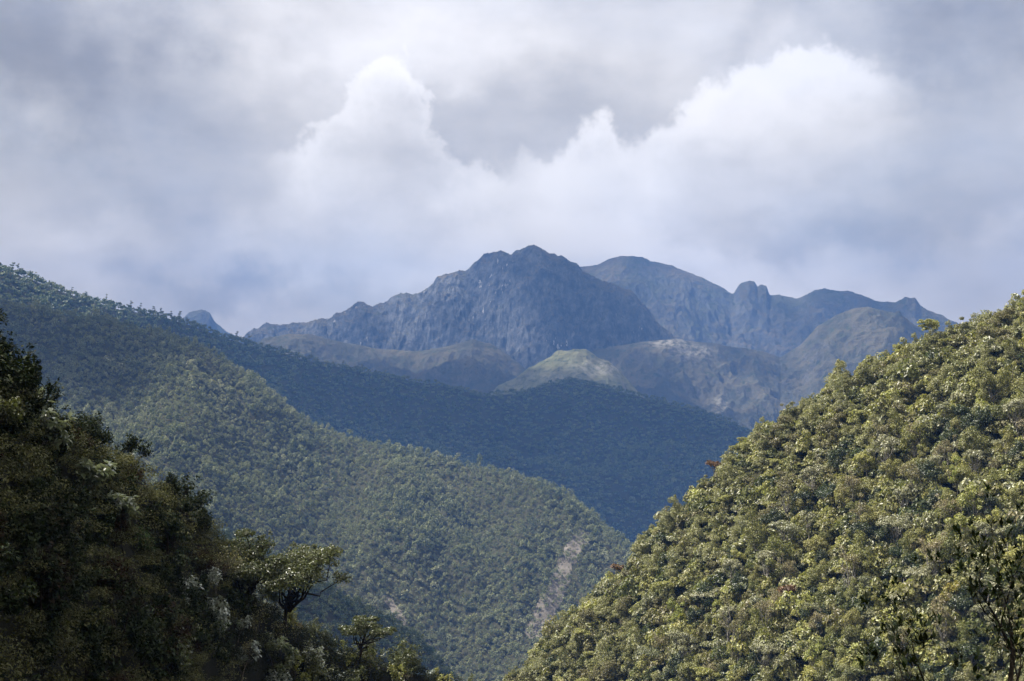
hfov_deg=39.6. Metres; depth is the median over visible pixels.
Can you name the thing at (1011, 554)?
canopy tree
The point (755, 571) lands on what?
canopy tree
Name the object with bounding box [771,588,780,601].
canopy tree
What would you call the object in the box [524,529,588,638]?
bare soil
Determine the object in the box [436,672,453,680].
yellow green shrub
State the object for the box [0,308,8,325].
broadleaf shrub
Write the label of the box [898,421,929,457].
canopy tree
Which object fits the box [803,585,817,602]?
canopy tree
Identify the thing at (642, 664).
canopy tree
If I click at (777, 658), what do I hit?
canopy tree
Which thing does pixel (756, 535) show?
canopy tree
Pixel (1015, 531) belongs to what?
canopy tree
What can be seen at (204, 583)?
broadleaf shrub
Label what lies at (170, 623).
broadleaf shrub
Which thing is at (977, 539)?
canopy tree
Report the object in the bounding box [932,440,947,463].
canopy tree
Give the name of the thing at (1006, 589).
canopy tree
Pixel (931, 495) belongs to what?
canopy tree
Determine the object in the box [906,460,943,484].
canopy tree
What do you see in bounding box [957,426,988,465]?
canopy tree
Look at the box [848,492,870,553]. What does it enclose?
canopy tree
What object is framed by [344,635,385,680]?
glossy tree
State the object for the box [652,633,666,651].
canopy tree
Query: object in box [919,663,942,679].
canopy tree
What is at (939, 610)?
canopy tree
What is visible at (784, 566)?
canopy tree
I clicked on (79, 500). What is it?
broadleaf shrub
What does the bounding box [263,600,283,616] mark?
silver leaved shrub
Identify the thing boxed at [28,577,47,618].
russet bush
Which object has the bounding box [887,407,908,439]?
canopy tree
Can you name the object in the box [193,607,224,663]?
broadleaf shrub
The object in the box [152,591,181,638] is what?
broadleaf shrub
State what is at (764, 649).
canopy tree
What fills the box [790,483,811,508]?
canopy tree
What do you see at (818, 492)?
canopy tree
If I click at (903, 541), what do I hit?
canopy tree
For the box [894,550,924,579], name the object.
canopy tree
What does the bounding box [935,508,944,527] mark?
canopy tree
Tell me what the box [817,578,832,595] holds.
canopy tree
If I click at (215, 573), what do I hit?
silver leaved shrub
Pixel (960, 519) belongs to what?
canopy tree
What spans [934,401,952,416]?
canopy tree
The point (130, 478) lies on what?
broadleaf shrub
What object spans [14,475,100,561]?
broadleaf shrub
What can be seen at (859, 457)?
canopy tree
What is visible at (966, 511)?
canopy tree
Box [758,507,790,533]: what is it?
canopy tree
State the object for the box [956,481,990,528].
canopy tree
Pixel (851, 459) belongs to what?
canopy tree
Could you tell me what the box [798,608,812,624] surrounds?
canopy tree
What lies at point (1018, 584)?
canopy tree
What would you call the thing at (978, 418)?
canopy tree
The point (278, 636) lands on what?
twiggy shrub
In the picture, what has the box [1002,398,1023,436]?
canopy tree
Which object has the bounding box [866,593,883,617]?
canopy tree
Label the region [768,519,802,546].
canopy tree
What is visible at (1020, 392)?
canopy tree
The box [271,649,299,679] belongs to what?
glossy tree
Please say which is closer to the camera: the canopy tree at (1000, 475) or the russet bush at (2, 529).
the russet bush at (2, 529)
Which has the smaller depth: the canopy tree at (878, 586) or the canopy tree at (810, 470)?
the canopy tree at (878, 586)
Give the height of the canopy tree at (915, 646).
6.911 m
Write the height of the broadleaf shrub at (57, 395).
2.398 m
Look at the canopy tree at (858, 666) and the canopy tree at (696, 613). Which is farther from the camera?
the canopy tree at (696, 613)
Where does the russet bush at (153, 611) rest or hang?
on the hillside at (211, 669)
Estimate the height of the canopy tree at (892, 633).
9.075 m
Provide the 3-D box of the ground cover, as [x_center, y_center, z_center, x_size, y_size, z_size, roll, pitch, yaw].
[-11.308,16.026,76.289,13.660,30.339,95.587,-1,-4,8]
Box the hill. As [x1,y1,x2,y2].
[490,349,643,397]
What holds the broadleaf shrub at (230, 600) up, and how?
on the hillside at (211, 669)
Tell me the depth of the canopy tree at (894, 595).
237.13 m
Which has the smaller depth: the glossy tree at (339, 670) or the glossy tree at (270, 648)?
the glossy tree at (270, 648)
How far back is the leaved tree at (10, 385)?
45.95 m
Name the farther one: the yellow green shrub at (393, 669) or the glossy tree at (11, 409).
the yellow green shrub at (393, 669)
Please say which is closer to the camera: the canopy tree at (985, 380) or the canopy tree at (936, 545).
the canopy tree at (936, 545)
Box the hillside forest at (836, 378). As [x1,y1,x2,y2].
[508,289,1023,680]
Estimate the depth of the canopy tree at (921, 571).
237.71 m
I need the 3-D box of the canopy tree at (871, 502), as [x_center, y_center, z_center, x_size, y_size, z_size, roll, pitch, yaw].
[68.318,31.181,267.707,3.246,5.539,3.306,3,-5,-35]
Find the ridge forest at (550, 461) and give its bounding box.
[0,262,753,545]
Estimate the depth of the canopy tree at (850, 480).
272.24 m
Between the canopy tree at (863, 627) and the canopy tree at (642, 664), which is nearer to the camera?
the canopy tree at (863, 627)
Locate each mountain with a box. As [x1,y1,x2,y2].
[181,256,957,356]
[240,245,676,368]
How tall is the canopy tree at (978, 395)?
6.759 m
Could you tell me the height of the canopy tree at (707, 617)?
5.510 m
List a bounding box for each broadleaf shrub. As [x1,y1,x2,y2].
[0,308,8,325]
[0,328,24,358]
[0,345,41,408]
[0,377,16,426]
[0,400,36,480]
[0,498,48,587]
[0,542,39,615]
[0,666,39,680]
[1,341,64,425]
[7,455,56,523]
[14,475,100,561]
[18,547,88,626]
[22,404,58,446]
[27,416,59,470]
[27,608,63,675]
[28,463,60,516]
[31,589,63,630]
[33,520,64,567]
[37,382,61,418]
[37,405,85,468]
[45,445,90,507]
[46,540,114,608]
[51,482,99,560]
[57,567,113,661]
[69,411,92,430]
[70,626,124,680]
[77,416,100,456]
[79,410,116,453]
[84,414,109,454]
[84,511,114,562]
[85,457,103,499]
[86,415,112,456]
[89,456,126,540]
[93,573,129,625]
[97,584,166,672]
[112,471,144,537]
[114,435,135,476]
[122,617,187,680]
[125,431,153,474]
[133,590,192,646]
[137,500,162,545]
[140,532,199,598]
[142,561,175,601]
[151,505,195,562]
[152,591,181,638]
[156,475,177,496]
[158,640,188,680]
[162,472,216,526]
[164,472,179,499]
[169,485,184,506]
[174,481,193,519]
[174,566,213,625]
[178,604,241,661]
[186,571,210,613]
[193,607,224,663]
[196,507,213,549]
[220,582,255,641]
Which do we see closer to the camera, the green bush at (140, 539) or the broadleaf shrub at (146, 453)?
the green bush at (140, 539)
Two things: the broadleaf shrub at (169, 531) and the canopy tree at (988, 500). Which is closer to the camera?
the broadleaf shrub at (169, 531)
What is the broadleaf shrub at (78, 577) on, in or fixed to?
on the hillside at (211, 669)
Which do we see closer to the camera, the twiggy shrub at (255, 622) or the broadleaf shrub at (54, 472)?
the broadleaf shrub at (54, 472)
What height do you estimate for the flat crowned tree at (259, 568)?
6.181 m
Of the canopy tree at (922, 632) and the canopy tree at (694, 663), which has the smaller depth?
the canopy tree at (922, 632)
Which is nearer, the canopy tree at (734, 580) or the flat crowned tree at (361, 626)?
the flat crowned tree at (361, 626)
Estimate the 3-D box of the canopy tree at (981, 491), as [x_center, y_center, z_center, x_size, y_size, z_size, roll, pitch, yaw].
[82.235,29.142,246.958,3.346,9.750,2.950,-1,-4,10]
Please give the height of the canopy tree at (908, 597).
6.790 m
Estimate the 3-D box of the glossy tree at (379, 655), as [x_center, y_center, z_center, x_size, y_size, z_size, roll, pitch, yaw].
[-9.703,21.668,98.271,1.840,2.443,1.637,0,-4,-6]
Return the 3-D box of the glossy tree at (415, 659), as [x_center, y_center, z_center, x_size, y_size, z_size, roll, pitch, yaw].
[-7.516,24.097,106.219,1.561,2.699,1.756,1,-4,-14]
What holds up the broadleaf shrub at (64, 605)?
on the hillside at (211, 669)
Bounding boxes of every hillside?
[0,425,431,680]
[524,352,1023,680]
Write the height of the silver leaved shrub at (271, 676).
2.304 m
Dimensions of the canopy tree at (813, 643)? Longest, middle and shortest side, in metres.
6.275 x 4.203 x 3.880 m
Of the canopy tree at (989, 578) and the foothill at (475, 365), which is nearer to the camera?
the canopy tree at (989, 578)
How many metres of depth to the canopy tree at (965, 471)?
256.86 m
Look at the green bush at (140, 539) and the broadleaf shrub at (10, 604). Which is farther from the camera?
the green bush at (140, 539)
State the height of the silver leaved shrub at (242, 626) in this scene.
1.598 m
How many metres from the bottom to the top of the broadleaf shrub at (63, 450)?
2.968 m
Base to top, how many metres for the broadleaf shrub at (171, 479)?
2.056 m
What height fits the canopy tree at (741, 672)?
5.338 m
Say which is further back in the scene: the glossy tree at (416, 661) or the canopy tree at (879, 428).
the canopy tree at (879, 428)
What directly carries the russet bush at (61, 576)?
on the hillside at (211, 669)
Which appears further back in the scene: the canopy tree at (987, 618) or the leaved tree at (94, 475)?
the canopy tree at (987, 618)
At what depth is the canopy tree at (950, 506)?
247.99 m
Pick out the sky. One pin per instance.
(249, 164)
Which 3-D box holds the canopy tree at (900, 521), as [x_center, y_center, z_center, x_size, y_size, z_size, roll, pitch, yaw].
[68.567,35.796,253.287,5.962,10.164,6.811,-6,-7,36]
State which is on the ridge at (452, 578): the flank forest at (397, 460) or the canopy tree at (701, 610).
the flank forest at (397, 460)
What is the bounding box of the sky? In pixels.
[0,0,1023,336]
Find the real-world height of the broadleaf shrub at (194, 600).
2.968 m
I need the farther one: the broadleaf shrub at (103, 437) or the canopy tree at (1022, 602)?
the canopy tree at (1022, 602)
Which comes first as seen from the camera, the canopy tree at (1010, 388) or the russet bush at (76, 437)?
the russet bush at (76, 437)
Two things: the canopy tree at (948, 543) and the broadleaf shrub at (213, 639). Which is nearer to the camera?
the broadleaf shrub at (213, 639)
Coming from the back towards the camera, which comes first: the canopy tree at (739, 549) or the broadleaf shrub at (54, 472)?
the canopy tree at (739, 549)
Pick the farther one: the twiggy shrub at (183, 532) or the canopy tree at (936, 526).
the canopy tree at (936, 526)
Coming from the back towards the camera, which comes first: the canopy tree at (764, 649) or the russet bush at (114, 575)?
the canopy tree at (764, 649)
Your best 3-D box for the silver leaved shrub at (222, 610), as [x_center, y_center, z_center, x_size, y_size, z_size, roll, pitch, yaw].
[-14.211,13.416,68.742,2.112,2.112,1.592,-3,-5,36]
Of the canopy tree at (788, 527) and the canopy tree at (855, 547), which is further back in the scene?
the canopy tree at (788, 527)
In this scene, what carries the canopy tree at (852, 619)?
on the hillside at (1001, 664)
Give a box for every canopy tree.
[610,563,625,573]
[635,644,661,665]
[637,654,655,679]
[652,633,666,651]
[660,667,674,678]
[665,651,690,679]
[666,597,684,623]
[667,629,699,660]
[677,655,706,680]
[679,629,702,649]
[686,610,701,627]
[688,581,716,621]
[689,587,721,620]
[691,608,707,618]
[703,570,714,583]
[703,658,719,680]
[704,613,717,627]
[705,460,720,484]
[712,592,723,612]
[712,604,735,642]
[718,599,749,663]
[721,559,744,584]
[725,547,744,575]
[726,545,743,562]
[730,542,746,570]
[730,572,746,601]
[731,667,750,680]
[743,506,767,552]
[745,540,756,558]
[745,580,758,598]
[746,608,768,634]
[747,651,768,665]
[748,564,761,585]
[749,595,768,617]
[749,643,781,677]
[751,638,779,660]
[752,593,777,629]
[757,542,775,560]
[757,550,776,581]
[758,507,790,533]
[762,519,778,539]
[765,537,796,586]
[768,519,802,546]
[769,654,795,680]
[770,593,783,613]
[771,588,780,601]
[773,670,793,680]
[776,473,796,513]
[776,552,793,585]
[777,584,796,615]
[782,560,796,577]
[787,547,800,564]
[789,491,816,517]
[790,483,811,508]
[790,593,815,619]
[793,498,812,521]
[798,464,825,507]
[798,510,815,538]
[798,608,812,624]
[798,637,823,656]
[800,602,818,615]
[801,656,823,680]
[803,535,824,552]
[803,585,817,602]
[803,641,829,666]
[805,564,830,591]
[808,608,826,635]
[808,621,827,638]
[814,483,833,506]
[814,548,829,569]
[814,590,825,604]
[814,651,831,680]
[817,531,830,551]
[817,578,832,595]
[817,603,830,620]
[819,527,837,542]
[819,558,833,583]
[821,481,837,507]
[824,624,840,650]
[826,446,850,473]
[834,473,855,516]
[834,645,853,666]
[836,544,863,586]
[838,529,853,542]
[839,470,861,501]
[839,656,851,670]
[841,607,863,628]
[841,624,865,640]
[842,455,858,466]
[843,576,857,602]
[845,501,858,510]
[847,520,876,554]
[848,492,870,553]
[848,529,877,572]
[851,479,875,503]
[853,652,871,680]
[854,445,876,476]
[855,561,881,578]
[855,615,869,629]
[857,576,876,595]
[857,582,881,608]
[859,505,890,528]
[861,608,873,623]
[862,445,881,476]
[864,522,880,538]
[866,434,899,472]
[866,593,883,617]
[867,486,882,499]
[869,419,890,459]
[869,492,881,505]
[875,512,912,544]
[875,525,891,540]
[877,659,895,674]
[878,459,909,480]
[879,524,902,545]
[879,594,890,610]
[880,447,904,463]
[883,625,903,672]
[885,578,907,613]
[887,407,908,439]
[887,588,915,607]
[888,540,904,559]
[892,486,911,507]
[892,536,917,582]
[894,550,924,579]
[895,627,912,660]
[897,461,924,503]
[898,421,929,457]
[901,587,919,601]
[901,588,923,609]
[902,461,916,468]
[902,527,928,551]
[904,563,933,602]
[904,636,924,666]
[906,420,920,456]
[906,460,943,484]
[911,621,933,661]
[914,573,933,600]
[915,548,926,564]
[916,447,928,459]
[917,486,942,510]
[917,531,945,575]
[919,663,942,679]
[922,521,940,530]
[925,455,943,470]
[926,469,947,484]
[928,638,948,665]
[929,591,953,648]
[931,664,962,680]
[932,417,949,431]
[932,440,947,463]
[932,493,961,528]
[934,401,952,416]
[934,490,951,527]
[934,520,955,562]
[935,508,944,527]
[937,501,967,526]
[937,535,968,562]
[938,580,977,611]
[941,427,960,453]
[941,434,958,464]
[943,403,974,432]
[943,456,964,496]
[944,511,976,540]
[946,452,961,466]
[948,582,974,616]
[949,417,965,433]
[951,453,968,468]
[951,621,973,657]
[952,465,977,487]
[954,661,979,680]
[955,570,981,592]
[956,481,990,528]
[956,556,981,580]
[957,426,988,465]
[957,636,987,665]
[959,406,992,430]
[960,501,976,516]
[961,449,984,473]
[966,603,996,642]
[968,535,986,560]
[971,362,1008,402]
[973,522,994,549]
[973,574,995,602]
[975,389,982,400]
[975,494,1007,517]
[978,480,993,517]
[981,405,996,427]
[983,506,1006,542]
[984,614,1008,640]
[985,467,1008,484]
[987,457,1000,469]
[989,398,1011,425]
[990,581,1019,607]
[991,438,1006,450]
[993,428,1015,453]
[994,525,1011,543]
[996,357,1016,386]
[996,378,1021,397]
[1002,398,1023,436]
[1002,534,1023,577]
[1004,516,1023,555]
[1005,373,1023,419]
[1005,578,1023,592]
[1007,439,1023,461]
[1007,487,1023,509]
[1009,450,1023,463]
[1012,593,1023,625]
[1013,618,1023,676]
[1015,420,1023,440]
[1016,460,1023,477]
[1018,451,1023,468]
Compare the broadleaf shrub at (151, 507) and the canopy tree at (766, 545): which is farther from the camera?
the canopy tree at (766, 545)
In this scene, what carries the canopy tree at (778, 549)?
on the hillside at (1001, 664)
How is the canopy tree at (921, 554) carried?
on the hillside at (1001, 664)
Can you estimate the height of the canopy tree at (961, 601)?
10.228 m
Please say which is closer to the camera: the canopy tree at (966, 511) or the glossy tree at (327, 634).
the glossy tree at (327, 634)
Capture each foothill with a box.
[253,334,525,395]
[591,307,927,431]
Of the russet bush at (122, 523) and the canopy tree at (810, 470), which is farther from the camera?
the canopy tree at (810, 470)
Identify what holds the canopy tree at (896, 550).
on the hillside at (1001, 664)
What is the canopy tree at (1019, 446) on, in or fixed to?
on the hillside at (1001, 664)
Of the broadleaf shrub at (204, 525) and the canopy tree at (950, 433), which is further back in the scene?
the canopy tree at (950, 433)
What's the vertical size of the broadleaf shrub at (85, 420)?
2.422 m
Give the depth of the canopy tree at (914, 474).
261.45 m
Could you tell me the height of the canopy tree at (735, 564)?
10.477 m
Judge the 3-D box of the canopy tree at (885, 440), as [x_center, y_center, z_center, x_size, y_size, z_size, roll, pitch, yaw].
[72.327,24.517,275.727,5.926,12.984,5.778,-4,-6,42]
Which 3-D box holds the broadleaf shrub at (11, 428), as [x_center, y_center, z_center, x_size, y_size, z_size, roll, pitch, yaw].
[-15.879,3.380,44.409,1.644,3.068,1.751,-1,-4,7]
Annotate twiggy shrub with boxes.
[55,499,87,548]
[121,465,142,521]
[177,511,196,557]
[210,537,250,594]
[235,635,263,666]
[243,596,269,638]
[265,596,283,620]
[272,618,297,642]
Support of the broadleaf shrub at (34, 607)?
on the hillside at (211, 669)
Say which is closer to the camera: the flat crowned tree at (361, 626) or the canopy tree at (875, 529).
the flat crowned tree at (361, 626)
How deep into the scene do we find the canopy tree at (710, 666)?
263.07 m
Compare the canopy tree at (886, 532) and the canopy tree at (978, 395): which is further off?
the canopy tree at (978, 395)
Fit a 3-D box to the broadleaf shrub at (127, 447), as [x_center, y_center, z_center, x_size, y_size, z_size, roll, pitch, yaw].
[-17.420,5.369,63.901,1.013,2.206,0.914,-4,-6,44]
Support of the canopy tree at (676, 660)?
on the hillside at (1001, 664)
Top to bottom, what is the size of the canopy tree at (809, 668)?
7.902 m
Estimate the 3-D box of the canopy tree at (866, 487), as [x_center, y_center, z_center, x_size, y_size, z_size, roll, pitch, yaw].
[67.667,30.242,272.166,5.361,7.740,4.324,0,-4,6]
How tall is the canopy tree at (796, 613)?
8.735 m
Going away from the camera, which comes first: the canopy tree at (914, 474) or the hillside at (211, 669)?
the hillside at (211, 669)
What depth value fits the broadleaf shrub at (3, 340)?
47.87 m
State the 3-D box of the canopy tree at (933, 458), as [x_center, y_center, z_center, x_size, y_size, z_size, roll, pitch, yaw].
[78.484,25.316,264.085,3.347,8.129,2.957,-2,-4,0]
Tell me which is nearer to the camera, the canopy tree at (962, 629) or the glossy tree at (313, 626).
the glossy tree at (313, 626)
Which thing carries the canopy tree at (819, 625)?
on the hillside at (1001, 664)
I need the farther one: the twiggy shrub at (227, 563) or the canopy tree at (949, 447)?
the canopy tree at (949, 447)
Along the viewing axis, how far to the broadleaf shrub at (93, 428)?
57.56 m
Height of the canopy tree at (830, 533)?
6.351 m
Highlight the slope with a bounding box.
[212,538,450,679]
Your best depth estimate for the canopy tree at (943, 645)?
224.04 m
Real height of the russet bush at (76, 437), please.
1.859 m
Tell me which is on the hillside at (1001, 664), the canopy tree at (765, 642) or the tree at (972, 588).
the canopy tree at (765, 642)
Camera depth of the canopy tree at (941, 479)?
262.03 m
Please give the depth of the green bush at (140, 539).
60.14 m
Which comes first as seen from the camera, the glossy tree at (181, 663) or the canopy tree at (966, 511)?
the glossy tree at (181, 663)
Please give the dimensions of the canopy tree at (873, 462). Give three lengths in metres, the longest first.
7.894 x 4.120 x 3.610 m
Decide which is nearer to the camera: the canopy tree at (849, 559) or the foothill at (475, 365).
the canopy tree at (849, 559)
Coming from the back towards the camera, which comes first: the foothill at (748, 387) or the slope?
the foothill at (748, 387)
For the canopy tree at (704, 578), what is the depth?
287.50 m
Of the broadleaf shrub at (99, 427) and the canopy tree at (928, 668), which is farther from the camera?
the canopy tree at (928, 668)
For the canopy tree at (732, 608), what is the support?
on the hillside at (1001, 664)
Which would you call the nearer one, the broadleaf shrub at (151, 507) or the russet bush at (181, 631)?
the russet bush at (181, 631)
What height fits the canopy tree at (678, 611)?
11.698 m
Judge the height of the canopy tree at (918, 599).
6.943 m
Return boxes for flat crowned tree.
[221,527,287,633]
[257,541,352,641]
[338,615,397,670]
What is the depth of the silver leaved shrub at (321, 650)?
85.00 m
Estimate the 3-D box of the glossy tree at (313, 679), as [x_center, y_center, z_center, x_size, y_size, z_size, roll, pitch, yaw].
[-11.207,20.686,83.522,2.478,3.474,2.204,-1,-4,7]
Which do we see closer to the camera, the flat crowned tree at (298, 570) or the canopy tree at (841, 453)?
the flat crowned tree at (298, 570)
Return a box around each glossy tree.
[0,380,24,421]
[159,608,200,680]
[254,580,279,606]
[257,630,283,672]
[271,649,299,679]
[298,636,329,678]
[305,615,323,634]
[310,663,333,680]
[322,625,338,644]
[329,664,360,680]
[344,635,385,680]
[349,665,365,679]
[359,636,380,662]
[361,639,384,663]
[380,634,417,680]
[393,634,424,668]
[407,645,422,669]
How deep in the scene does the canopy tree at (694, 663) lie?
268.99 m
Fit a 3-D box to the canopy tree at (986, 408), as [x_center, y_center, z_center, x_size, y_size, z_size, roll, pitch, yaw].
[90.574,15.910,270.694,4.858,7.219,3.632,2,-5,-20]
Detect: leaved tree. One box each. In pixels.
[0,374,14,431]
[30,387,77,456]
[73,456,116,502]
[100,490,141,536]
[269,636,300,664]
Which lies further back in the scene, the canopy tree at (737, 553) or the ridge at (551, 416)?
the ridge at (551, 416)
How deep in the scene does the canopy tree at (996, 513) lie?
240.11 m
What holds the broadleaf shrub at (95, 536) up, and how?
on the hillside at (211, 669)
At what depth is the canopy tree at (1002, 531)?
237.18 m
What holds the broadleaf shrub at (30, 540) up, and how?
on the hillside at (211, 669)
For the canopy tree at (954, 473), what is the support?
on the hillside at (1001, 664)
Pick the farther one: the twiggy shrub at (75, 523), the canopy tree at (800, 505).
the canopy tree at (800, 505)
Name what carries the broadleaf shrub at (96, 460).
on the hillside at (211, 669)
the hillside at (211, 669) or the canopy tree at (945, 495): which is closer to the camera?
the hillside at (211, 669)
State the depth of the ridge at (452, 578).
1501.79 m
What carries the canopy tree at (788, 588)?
on the hillside at (1001, 664)
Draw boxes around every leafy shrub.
[856,555,1023,680]
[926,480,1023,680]
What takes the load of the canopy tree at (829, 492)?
on the hillside at (1001, 664)
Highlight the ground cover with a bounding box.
[0,341,462,680]
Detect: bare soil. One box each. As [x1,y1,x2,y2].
[381,595,406,624]
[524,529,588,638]
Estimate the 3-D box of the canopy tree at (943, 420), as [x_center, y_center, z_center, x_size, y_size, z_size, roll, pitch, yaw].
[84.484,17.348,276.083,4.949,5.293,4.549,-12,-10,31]
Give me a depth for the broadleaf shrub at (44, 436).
50.10 m
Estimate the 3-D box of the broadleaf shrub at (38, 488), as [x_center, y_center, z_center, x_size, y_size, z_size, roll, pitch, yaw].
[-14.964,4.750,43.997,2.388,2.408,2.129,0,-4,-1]
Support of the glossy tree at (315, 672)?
on the hillside at (211, 669)
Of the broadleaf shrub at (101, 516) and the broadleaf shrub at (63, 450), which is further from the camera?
the broadleaf shrub at (101, 516)
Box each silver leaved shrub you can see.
[180,575,203,605]
[201,567,222,596]
[206,595,231,632]
[233,640,261,680]
[234,615,252,641]
[253,584,264,596]
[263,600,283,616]
[265,667,291,680]
[301,646,325,670]
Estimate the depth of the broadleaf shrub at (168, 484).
69.72 m
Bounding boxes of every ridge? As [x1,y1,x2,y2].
[0,270,747,542]
[0,302,631,680]
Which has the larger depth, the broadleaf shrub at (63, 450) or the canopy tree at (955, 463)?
the canopy tree at (955, 463)
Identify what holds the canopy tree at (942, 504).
on the hillside at (1001, 664)
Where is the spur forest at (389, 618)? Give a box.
[209,527,460,680]
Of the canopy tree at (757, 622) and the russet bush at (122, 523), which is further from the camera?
the canopy tree at (757, 622)
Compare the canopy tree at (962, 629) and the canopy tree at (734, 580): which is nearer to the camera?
the canopy tree at (962, 629)
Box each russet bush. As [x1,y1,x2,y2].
[0,507,8,576]
[22,533,80,638]
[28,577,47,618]
[69,420,93,447]
[88,554,138,627]
[112,512,131,551]
[122,464,146,486]
[143,604,162,637]
[153,595,197,679]
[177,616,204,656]
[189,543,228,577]
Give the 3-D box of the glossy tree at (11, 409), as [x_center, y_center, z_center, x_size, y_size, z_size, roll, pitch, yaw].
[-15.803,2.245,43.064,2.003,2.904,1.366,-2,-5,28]
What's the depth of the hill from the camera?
5245.39 m
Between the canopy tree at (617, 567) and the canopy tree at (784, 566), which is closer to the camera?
the canopy tree at (784, 566)
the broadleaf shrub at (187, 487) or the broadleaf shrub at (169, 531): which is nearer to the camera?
the broadleaf shrub at (169, 531)
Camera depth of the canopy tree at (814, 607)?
253.47 m
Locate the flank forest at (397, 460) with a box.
[0,297,634,680]
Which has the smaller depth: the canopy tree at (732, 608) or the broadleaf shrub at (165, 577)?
the broadleaf shrub at (165, 577)
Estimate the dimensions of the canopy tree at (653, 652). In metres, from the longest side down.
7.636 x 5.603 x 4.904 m
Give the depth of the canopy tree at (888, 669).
228.54 m
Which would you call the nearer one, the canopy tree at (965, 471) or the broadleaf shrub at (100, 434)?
the broadleaf shrub at (100, 434)
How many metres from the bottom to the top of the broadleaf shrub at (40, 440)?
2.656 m
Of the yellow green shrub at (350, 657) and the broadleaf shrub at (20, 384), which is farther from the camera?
the yellow green shrub at (350, 657)
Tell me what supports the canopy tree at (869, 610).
on the hillside at (1001, 664)
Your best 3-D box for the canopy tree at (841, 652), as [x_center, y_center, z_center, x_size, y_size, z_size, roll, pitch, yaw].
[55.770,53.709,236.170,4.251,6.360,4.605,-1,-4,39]
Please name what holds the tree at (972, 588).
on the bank
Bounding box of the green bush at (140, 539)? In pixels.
[135,524,156,569]
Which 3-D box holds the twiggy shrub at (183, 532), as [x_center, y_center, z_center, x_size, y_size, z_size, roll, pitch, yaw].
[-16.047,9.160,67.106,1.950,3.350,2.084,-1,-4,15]
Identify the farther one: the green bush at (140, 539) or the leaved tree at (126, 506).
the green bush at (140, 539)
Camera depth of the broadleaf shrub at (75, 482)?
51.50 m
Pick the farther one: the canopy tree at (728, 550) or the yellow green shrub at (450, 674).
the canopy tree at (728, 550)
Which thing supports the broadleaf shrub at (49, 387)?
on the hillside at (211, 669)
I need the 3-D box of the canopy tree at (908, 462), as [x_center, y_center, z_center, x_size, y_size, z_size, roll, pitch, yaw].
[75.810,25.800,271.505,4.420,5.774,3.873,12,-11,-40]
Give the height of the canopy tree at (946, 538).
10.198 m
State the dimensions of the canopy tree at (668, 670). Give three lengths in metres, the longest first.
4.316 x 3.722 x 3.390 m
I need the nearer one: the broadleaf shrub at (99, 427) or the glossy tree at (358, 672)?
the broadleaf shrub at (99, 427)
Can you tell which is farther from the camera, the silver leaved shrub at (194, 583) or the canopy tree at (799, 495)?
the canopy tree at (799, 495)
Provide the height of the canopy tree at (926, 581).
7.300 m
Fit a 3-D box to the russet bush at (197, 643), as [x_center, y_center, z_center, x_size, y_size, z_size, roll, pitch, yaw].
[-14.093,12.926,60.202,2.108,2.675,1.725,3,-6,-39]
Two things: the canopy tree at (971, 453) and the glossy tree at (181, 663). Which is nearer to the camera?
the glossy tree at (181, 663)
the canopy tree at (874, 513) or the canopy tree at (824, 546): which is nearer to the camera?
the canopy tree at (874, 513)
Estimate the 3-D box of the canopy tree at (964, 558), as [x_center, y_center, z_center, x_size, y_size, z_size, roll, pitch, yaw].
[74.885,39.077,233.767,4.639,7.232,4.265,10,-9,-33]
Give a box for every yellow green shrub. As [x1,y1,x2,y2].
[283,610,298,626]
[285,650,311,680]
[340,640,356,665]
[388,661,406,680]
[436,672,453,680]
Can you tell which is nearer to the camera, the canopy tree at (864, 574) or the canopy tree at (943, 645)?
the canopy tree at (943, 645)
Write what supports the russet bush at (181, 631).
on the hillside at (211, 669)
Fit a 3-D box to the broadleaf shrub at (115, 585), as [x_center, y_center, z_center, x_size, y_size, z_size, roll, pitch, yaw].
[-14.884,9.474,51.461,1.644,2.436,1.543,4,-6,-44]
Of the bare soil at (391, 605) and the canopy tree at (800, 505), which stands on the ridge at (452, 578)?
the bare soil at (391, 605)
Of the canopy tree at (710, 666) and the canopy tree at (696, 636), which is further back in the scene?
the canopy tree at (696, 636)
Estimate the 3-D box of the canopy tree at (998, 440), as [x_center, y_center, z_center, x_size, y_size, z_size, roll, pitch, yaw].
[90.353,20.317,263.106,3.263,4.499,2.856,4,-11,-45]
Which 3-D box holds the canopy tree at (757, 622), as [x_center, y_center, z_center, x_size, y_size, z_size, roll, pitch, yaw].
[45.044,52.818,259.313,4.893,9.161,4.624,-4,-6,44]
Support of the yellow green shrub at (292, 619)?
on the hillside at (211, 669)
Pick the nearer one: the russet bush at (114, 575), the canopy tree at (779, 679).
the russet bush at (114, 575)
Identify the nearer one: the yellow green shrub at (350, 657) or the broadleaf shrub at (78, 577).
the broadleaf shrub at (78, 577)
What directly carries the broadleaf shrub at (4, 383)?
on the hillside at (211, 669)
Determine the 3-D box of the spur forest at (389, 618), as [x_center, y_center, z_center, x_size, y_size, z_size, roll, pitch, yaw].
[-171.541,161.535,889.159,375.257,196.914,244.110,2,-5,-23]
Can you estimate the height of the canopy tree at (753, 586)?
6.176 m
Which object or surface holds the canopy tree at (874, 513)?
on the hillside at (1001, 664)

